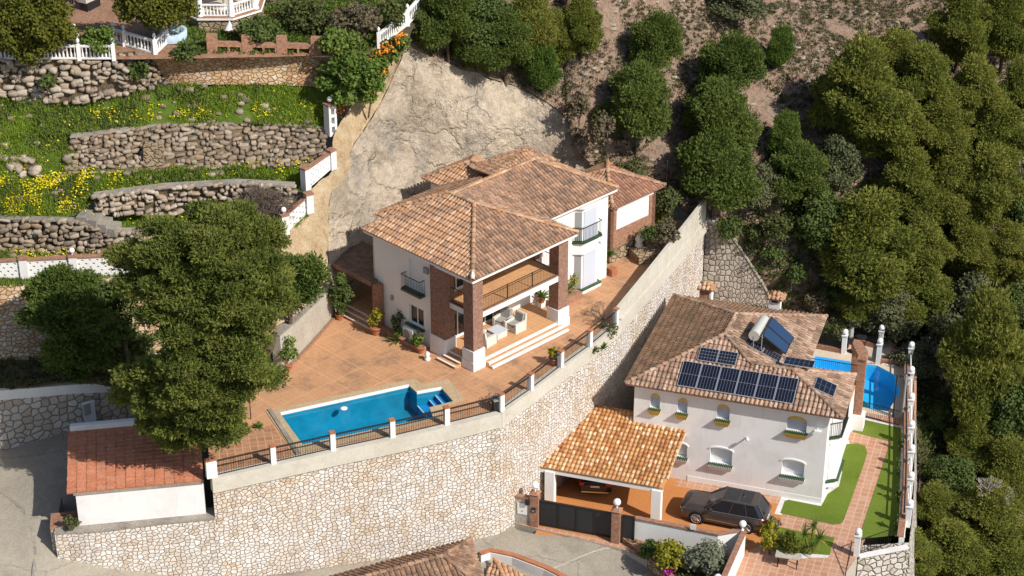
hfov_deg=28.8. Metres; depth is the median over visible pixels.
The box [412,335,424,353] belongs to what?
potted plant
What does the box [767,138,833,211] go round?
pine tree
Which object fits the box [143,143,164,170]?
stone steps
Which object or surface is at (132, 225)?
meadow
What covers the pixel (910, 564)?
boundary wall
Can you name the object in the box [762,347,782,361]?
photovoltaic module
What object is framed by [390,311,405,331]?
leafy plant
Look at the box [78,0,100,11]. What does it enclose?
barbecue
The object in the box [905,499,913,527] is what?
lamp post
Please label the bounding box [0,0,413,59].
garden
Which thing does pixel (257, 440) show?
terrace paving
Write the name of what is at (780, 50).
bright tree
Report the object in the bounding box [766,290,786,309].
chimney
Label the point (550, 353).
potted plant
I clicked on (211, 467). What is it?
terrace fence
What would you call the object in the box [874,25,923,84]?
pine tree
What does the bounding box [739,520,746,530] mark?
globe lamp
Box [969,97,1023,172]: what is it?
pine tree
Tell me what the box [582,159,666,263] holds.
annex
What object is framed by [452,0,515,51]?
dark tree
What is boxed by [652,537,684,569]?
bush
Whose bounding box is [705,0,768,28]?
olive tree
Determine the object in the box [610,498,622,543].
gate pillar
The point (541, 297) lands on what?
potted plant
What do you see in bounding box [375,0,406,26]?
garden bush
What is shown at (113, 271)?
pierced wall
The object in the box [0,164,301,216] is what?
meadow
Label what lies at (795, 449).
tiled house
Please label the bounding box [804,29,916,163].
pine tree
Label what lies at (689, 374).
photovoltaic module
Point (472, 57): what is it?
pine tree
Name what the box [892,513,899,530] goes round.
slim shrub
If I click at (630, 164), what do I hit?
bush
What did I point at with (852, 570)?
paving edge
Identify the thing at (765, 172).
olive tree
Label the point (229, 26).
cloth sheet
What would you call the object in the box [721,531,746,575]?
garden wall
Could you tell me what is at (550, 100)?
hillside
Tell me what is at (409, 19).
balustrade
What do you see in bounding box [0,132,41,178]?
loose rocks
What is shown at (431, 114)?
rock face
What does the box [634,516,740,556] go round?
garden wall
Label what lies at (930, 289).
pine tree
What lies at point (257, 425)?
agave plant
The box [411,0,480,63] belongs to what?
pine tree
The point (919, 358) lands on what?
olive tree
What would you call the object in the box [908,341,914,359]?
lamp post
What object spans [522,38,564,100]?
bright tree
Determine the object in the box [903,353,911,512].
wall rail
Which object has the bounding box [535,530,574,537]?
driveway ramp
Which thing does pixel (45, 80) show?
garden bush
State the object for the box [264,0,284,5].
garden bush
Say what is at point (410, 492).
retaining wall
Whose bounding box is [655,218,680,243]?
bush
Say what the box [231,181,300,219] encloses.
bare bush
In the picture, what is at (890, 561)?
end wall
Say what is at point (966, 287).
olive tree
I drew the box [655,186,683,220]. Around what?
bush
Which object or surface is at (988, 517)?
pine tree
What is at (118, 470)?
garage
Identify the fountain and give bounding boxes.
[153,24,186,43]
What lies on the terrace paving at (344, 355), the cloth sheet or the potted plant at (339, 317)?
the potted plant at (339, 317)
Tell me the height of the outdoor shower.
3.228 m
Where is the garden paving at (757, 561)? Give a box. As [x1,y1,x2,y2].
[516,340,916,575]
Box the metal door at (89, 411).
[82,399,96,421]
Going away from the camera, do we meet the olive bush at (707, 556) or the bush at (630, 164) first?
the olive bush at (707, 556)
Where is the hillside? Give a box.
[557,0,1023,575]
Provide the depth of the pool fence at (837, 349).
131.62 m
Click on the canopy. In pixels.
(355, 261)
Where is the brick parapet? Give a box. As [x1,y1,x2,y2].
[206,33,342,55]
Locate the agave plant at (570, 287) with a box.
[568,283,576,294]
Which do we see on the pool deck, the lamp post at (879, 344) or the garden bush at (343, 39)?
the lamp post at (879, 344)
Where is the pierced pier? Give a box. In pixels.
[322,97,336,136]
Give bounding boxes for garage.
[67,418,205,525]
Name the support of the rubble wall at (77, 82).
on the meadow at (166, 113)
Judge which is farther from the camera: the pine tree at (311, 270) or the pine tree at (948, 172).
the pine tree at (948, 172)
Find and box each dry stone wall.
[0,215,160,254]
[60,122,328,176]
[90,179,297,217]
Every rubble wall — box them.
[0,58,131,104]
[117,51,157,91]
[151,40,202,84]
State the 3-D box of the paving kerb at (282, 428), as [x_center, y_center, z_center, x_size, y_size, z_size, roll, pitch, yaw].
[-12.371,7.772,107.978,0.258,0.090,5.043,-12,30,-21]
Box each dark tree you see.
[398,0,436,32]
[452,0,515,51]
[781,186,846,254]
[796,217,834,272]
[817,278,855,308]
[921,453,977,497]
[923,399,956,433]
[984,369,1023,446]
[1002,170,1023,228]
[1005,280,1023,333]
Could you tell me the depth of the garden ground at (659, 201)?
130.54 m
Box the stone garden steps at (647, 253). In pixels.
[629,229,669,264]
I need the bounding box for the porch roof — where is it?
[486,557,525,575]
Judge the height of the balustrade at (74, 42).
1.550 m
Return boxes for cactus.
[655,204,661,221]
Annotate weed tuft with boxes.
[592,345,599,353]
[600,321,618,339]
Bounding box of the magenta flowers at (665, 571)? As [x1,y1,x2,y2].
[662,566,675,573]
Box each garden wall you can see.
[478,548,567,575]
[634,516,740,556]
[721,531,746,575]
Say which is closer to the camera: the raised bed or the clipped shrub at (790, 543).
the clipped shrub at (790, 543)
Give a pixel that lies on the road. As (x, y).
(33, 479)
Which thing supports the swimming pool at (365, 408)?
in the terrace paving at (344, 355)
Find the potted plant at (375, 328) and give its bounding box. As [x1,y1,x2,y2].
[365,307,384,335]
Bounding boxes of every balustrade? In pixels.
[0,38,115,60]
[73,24,81,54]
[110,22,168,54]
[376,0,422,48]
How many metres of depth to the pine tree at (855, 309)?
131.62 m
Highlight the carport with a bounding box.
[539,405,685,519]
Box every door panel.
[82,402,96,421]
[622,516,634,539]
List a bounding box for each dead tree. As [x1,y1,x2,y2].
[920,336,939,360]
[976,475,1015,503]
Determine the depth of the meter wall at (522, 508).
113.73 m
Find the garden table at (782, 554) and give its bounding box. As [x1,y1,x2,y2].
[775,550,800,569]
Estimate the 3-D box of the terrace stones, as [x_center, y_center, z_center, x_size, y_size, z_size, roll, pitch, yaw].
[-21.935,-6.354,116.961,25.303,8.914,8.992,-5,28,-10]
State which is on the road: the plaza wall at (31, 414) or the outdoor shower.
the plaza wall at (31, 414)
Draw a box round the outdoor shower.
[900,374,907,419]
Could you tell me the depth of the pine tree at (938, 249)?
132.78 m
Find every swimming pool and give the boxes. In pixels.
[266,378,464,453]
[813,356,899,410]
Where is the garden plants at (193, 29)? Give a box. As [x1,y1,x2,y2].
[173,0,402,54]
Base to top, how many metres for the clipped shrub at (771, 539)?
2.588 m
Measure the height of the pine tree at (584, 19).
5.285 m
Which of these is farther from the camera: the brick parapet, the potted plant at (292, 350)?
the brick parapet
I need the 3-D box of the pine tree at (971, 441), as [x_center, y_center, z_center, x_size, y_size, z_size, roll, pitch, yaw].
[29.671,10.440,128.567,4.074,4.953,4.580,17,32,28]
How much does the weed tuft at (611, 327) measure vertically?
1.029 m
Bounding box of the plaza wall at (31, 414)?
[0,383,138,450]
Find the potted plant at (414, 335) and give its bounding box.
[409,332,418,347]
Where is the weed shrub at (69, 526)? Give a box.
[61,514,81,530]
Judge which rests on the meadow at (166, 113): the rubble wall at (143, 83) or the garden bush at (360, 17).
the rubble wall at (143, 83)
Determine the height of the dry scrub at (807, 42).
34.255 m
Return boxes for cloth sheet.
[224,21,234,30]
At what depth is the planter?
104.99 m
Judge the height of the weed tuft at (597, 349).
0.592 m
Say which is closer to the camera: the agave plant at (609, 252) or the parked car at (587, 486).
the parked car at (587, 486)
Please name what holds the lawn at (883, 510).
on the garden paving at (757, 561)
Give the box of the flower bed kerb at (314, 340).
[291,318,334,363]
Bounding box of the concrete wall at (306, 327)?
[273,285,332,368]
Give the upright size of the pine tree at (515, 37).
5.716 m
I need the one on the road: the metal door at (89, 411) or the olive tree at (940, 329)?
the metal door at (89, 411)
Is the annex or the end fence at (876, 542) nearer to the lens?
the end fence at (876, 542)
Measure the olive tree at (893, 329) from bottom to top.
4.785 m
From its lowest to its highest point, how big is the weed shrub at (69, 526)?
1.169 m
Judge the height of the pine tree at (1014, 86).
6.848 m
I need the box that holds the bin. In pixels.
[491,395,498,411]
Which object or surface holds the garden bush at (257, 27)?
on the garden
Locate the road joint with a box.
[553,548,609,568]
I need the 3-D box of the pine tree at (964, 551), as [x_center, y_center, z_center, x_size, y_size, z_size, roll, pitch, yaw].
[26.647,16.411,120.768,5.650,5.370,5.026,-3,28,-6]
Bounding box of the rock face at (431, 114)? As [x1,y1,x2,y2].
[328,48,594,317]
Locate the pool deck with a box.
[811,335,903,417]
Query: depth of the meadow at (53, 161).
116.61 m
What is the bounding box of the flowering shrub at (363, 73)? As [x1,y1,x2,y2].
[313,49,388,114]
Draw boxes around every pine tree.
[11,262,124,383]
[85,273,157,363]
[101,196,300,455]
[281,250,333,324]
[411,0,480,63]
[451,30,494,72]
[474,5,534,86]
[508,0,559,60]
[549,5,577,66]
[561,0,604,64]
[589,58,672,157]
[627,6,684,71]
[676,125,766,219]
[680,73,764,150]
[695,29,767,91]
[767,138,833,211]
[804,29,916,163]
[815,183,925,301]
[830,286,891,322]
[851,87,937,161]
[868,525,944,575]
[869,143,951,226]
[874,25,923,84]
[888,257,956,331]
[891,39,962,117]
[899,216,957,276]
[911,479,961,530]
[917,93,977,162]
[922,517,994,575]
[925,0,993,74]
[925,148,984,232]
[935,279,1023,428]
[943,418,999,476]
[946,214,999,278]
[951,141,1023,228]
[952,52,1010,128]
[954,476,1023,558]
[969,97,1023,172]
[970,536,1023,575]
[974,432,1023,504]
[981,0,1023,73]
[984,217,1023,294]
[997,54,1023,124]
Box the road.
[0,431,654,575]
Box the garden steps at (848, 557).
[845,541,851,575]
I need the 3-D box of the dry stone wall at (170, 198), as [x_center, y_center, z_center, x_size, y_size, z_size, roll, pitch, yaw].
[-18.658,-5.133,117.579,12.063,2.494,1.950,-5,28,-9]
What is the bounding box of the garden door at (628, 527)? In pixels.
[621,514,634,541]
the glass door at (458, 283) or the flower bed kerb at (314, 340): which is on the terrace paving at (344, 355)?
the flower bed kerb at (314, 340)
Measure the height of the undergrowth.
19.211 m
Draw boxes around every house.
[329,536,483,575]
[624,293,856,503]
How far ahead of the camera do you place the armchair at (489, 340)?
115.21 m
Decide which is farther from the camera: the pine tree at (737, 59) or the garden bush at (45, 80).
the pine tree at (737, 59)
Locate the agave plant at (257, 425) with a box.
[254,421,263,429]
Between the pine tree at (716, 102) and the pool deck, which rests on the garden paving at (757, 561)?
the pool deck
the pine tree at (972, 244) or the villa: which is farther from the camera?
the pine tree at (972, 244)
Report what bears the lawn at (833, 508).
on the garden paving at (757, 561)
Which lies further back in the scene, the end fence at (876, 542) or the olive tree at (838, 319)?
the olive tree at (838, 319)
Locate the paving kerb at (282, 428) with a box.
[267,408,299,454]
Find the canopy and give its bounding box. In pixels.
[332,241,384,330]
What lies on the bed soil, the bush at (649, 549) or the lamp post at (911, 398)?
the bush at (649, 549)
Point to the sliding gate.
(586, 520)
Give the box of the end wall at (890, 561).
[857,544,908,575]
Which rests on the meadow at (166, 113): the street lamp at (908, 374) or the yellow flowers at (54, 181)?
the yellow flowers at (54, 181)
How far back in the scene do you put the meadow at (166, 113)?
119.79 m
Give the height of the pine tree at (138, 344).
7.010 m
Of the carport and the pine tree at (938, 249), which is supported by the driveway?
the carport
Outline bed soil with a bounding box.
[624,539,725,575]
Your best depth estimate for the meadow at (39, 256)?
115.83 m
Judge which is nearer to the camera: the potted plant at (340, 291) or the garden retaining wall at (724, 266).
the potted plant at (340, 291)
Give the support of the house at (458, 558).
on the road
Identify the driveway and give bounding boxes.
[539,477,781,553]
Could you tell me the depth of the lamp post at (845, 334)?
131.03 m
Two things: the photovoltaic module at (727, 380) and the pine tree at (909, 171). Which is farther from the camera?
the pine tree at (909, 171)
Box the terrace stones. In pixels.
[0,84,334,278]
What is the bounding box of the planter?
[50,511,78,529]
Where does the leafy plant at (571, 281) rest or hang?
in the raised bed
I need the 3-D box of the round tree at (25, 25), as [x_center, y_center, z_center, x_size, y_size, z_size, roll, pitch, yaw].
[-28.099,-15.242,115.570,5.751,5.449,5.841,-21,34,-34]
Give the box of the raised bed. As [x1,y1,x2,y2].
[546,287,581,306]
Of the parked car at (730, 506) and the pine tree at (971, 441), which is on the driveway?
the parked car at (730, 506)
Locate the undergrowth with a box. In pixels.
[720,160,1023,574]
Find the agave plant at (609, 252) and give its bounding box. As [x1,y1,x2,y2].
[607,249,618,255]
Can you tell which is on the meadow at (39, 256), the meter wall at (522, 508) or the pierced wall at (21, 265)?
the pierced wall at (21, 265)
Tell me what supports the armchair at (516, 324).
on the villa
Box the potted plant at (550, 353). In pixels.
[547,346,561,366]
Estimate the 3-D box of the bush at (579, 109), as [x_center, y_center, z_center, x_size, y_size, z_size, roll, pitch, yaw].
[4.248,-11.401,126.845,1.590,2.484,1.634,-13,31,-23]
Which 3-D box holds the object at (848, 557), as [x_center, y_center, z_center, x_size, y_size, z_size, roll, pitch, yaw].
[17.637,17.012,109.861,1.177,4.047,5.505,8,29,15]
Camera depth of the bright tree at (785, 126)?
132.15 m
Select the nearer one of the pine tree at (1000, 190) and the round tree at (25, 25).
the round tree at (25, 25)
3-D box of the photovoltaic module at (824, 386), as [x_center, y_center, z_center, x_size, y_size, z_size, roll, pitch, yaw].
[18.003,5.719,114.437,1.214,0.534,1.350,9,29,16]
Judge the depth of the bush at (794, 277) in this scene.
131.89 m
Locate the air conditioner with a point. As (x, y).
(408, 331)
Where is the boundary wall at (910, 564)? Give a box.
[839,361,917,575]
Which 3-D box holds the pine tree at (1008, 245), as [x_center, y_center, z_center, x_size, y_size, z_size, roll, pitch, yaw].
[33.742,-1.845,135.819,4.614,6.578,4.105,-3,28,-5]
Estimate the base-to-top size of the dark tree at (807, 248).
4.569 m
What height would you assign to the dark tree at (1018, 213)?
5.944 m
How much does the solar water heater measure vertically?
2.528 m
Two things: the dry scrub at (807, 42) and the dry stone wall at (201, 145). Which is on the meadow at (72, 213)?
the dry stone wall at (201, 145)
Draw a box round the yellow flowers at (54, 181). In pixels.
[0,87,337,276]
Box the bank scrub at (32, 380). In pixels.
[0,184,727,575]
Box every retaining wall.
[0,276,276,359]
[50,199,706,575]
[154,56,354,85]
[703,217,769,307]
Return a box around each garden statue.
[424,351,430,360]
[634,234,643,247]
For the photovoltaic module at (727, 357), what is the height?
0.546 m
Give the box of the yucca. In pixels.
[796,513,832,558]
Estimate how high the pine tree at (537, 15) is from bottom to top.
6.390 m
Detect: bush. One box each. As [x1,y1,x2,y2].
[39,72,58,91]
[78,25,116,54]
[91,83,114,95]
[126,59,149,79]
[169,42,199,62]
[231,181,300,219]
[235,14,282,42]
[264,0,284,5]
[277,0,327,36]
[317,25,364,55]
[324,1,382,45]
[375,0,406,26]
[565,90,592,126]
[589,110,616,151]
[613,157,649,175]
[637,225,659,242]
[637,538,657,558]
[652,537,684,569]
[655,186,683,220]
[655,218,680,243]
[673,181,689,197]
[677,537,727,575]
[715,214,744,241]
[742,222,768,243]
[759,245,784,263]
[760,213,792,242]
[786,264,808,284]
[801,292,828,313]
[821,321,847,340]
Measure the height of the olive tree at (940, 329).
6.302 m
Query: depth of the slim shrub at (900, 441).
120.75 m
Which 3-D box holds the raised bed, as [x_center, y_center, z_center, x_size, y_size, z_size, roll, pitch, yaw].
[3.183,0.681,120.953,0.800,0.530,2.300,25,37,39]
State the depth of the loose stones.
135.04 m
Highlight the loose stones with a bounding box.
[562,0,1023,206]
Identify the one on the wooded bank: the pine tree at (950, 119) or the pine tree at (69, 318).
the pine tree at (69, 318)
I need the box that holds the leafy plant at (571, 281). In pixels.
[568,272,578,286]
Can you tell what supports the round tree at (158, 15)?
on the garden
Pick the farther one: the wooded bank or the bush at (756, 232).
the bush at (756, 232)
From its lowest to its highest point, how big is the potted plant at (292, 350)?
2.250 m
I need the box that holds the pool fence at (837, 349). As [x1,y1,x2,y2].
[815,326,907,424]
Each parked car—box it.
[579,479,611,493]
[680,486,771,533]
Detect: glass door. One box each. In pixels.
[454,277,462,289]
[455,310,463,336]
[483,309,500,323]
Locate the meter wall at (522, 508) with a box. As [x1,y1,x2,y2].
[514,493,529,526]
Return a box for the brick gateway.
[850,339,868,430]
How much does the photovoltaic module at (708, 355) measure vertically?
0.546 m
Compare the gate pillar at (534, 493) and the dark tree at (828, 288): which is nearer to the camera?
the gate pillar at (534, 493)
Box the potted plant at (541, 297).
[535,288,548,302]
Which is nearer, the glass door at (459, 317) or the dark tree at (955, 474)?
the glass door at (459, 317)
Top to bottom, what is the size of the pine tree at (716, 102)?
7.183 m
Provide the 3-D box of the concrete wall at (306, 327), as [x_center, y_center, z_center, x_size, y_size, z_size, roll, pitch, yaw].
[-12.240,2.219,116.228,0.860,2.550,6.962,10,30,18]
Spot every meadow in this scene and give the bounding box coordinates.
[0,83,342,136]
[0,134,74,171]
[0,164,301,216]
[0,247,269,284]
[109,214,305,226]
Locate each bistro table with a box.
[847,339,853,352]
[856,334,866,345]
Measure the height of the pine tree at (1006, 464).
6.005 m
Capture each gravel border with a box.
[775,440,849,514]
[800,553,828,558]
[851,418,902,535]
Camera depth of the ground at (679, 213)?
190.45 m
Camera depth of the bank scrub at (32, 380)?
111.28 m
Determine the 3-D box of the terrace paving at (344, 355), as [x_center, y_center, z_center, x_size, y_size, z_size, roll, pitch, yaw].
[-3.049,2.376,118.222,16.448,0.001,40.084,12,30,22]
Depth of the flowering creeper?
120.15 m
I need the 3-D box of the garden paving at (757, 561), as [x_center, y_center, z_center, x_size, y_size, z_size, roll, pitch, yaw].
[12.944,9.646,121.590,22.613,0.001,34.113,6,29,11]
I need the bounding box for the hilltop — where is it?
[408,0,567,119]
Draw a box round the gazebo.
[185,0,264,33]
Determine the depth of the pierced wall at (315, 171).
118.95 m
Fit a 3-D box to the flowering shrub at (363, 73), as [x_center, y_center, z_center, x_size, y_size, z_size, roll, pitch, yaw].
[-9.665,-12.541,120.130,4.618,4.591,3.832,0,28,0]
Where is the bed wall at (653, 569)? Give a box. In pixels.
[622,538,674,575]
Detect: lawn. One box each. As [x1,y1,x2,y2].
[762,527,834,554]
[780,443,866,524]
[853,420,900,538]
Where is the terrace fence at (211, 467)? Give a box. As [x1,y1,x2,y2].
[204,307,619,478]
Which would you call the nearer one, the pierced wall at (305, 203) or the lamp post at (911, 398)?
the pierced wall at (305, 203)
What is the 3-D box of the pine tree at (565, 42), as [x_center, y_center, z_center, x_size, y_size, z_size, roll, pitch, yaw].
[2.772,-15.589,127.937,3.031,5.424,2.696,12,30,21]
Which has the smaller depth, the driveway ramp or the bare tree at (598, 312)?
the driveway ramp
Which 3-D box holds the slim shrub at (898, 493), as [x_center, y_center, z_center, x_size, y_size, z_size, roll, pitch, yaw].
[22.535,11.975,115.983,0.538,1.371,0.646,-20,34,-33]
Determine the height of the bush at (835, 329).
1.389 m
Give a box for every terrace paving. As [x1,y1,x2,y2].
[208,220,685,457]
[211,425,293,471]
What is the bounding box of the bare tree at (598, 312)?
[589,300,620,324]
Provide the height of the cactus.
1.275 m
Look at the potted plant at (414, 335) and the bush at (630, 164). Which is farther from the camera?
the bush at (630, 164)
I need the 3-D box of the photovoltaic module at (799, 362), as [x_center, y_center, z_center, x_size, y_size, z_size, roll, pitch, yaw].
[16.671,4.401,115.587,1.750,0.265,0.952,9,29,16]
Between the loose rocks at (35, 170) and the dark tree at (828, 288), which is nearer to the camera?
the loose rocks at (35, 170)
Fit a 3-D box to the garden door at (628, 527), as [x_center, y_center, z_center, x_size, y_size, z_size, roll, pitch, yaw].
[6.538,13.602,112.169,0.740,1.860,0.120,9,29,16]
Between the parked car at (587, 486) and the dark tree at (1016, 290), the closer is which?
the parked car at (587, 486)
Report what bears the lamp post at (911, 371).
on the pool deck
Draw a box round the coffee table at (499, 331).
[487,324,507,339]
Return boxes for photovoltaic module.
[677,361,702,388]
[696,363,721,391]
[697,347,718,362]
[715,366,740,394]
[716,350,738,365]
[735,369,759,397]
[744,338,763,352]
[754,373,779,400]
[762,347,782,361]
[774,376,798,403]
[783,356,815,368]
[813,376,837,396]
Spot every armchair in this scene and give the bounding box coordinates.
[483,329,496,347]
[492,306,513,327]
[506,309,526,333]
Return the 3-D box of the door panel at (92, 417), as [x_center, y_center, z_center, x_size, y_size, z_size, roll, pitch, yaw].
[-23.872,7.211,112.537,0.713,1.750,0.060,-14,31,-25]
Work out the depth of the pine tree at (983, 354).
126.15 m
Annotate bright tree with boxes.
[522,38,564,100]
[764,22,794,69]
[765,107,802,153]
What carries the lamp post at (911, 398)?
on the garden paving at (757, 561)
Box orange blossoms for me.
[336,29,407,117]
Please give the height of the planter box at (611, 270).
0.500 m
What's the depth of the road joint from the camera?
111.80 m
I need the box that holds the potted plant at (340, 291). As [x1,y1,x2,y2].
[328,272,354,314]
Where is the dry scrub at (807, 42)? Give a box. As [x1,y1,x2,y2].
[409,0,1023,532]
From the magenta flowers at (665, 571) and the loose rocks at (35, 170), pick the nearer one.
the magenta flowers at (665, 571)
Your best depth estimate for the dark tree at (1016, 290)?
132.89 m
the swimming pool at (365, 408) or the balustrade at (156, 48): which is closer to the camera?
the swimming pool at (365, 408)
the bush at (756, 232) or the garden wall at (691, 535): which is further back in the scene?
the bush at (756, 232)
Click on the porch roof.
(497, 568)
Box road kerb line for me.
[0,491,36,575]
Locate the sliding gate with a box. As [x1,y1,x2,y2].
[539,499,611,537]
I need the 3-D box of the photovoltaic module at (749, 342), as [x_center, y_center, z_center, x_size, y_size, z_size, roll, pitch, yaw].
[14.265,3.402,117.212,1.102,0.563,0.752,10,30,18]
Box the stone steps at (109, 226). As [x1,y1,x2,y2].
[76,209,121,236]
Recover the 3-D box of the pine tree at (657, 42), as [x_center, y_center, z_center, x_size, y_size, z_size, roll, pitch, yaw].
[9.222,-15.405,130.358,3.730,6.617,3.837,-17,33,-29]
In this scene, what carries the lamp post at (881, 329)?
on the pool deck
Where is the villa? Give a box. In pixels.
[361,145,618,371]
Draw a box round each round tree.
[0,0,79,68]
[111,0,201,43]
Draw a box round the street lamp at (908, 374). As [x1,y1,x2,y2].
[892,373,909,417]
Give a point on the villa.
(466, 249)
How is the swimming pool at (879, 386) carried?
in the pool deck
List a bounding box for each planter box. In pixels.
[387,330,425,352]
[606,265,617,276]
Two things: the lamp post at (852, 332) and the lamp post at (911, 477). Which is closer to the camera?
the lamp post at (911, 477)
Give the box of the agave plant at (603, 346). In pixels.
[600,342,607,349]
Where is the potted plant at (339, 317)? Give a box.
[334,306,344,320]
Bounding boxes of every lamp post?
[841,329,848,354]
[849,319,854,337]
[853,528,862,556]
[875,338,882,362]
[878,324,884,347]
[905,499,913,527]
[907,392,914,413]
[907,420,914,442]
[907,444,914,470]
[907,471,914,498]
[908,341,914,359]
[908,366,914,386]
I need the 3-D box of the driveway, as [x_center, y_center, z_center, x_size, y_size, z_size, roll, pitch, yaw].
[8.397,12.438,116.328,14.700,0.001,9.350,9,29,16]
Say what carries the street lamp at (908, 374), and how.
on the garden paving at (757, 561)
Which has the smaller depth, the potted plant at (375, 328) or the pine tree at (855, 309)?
the potted plant at (375, 328)
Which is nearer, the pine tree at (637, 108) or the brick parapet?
the brick parapet
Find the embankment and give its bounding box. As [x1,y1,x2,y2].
[271,45,405,325]
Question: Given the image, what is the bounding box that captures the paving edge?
[514,523,857,575]
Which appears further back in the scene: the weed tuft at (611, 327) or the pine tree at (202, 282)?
the weed tuft at (611, 327)
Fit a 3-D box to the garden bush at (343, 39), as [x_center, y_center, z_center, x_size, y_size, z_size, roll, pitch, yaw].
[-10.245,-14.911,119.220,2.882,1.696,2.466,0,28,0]
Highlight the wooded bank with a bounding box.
[0,334,275,424]
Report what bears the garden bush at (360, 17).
on the garden
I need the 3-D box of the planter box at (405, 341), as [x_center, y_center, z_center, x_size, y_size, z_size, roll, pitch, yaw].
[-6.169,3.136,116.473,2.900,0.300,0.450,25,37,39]
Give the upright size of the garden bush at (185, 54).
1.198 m
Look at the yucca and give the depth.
111.00 m
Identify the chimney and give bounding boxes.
[697,280,717,299]
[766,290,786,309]
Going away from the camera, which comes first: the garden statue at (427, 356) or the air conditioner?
the garden statue at (427, 356)
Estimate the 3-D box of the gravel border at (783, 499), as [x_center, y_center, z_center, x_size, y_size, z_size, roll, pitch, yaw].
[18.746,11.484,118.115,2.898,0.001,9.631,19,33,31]
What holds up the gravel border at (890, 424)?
on the garden paving at (757, 561)
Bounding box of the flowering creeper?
[358,34,411,117]
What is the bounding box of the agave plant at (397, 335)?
[387,328,402,344]
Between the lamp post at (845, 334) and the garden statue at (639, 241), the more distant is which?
the lamp post at (845, 334)
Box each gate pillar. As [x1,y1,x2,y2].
[529,481,540,527]
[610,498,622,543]
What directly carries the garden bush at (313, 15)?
on the garden
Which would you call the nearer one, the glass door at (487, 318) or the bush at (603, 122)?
the glass door at (487, 318)
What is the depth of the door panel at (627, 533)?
112.11 m
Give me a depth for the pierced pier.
120.13 m
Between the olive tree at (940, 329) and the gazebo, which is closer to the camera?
the gazebo
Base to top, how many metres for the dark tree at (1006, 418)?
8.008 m
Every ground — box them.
[13,23,919,544]
[655,185,672,227]
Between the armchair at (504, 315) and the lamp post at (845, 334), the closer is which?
the armchair at (504, 315)
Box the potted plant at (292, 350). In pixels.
[276,335,299,369]
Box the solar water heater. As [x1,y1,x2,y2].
[749,315,794,356]
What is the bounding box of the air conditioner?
[403,325,416,339]
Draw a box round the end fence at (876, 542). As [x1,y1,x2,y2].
[860,529,891,553]
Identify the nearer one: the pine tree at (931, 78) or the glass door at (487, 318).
the glass door at (487, 318)
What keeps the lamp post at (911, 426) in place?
on the garden paving at (757, 561)
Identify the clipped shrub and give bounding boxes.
[759,518,781,553]
[764,515,781,530]
[778,530,802,559]
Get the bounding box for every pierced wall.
[0,247,111,279]
[111,247,277,274]
[279,190,313,234]
[299,147,336,191]
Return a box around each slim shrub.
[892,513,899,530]
[895,484,903,501]
[896,433,904,450]
[896,458,901,474]
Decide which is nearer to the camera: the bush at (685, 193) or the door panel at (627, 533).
the door panel at (627, 533)
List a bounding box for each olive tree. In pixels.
[430,15,449,58]
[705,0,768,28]
[739,161,783,221]
[818,133,863,190]
[826,305,881,334]
[861,290,924,342]
[885,340,937,379]
[920,310,962,386]
[931,270,989,321]

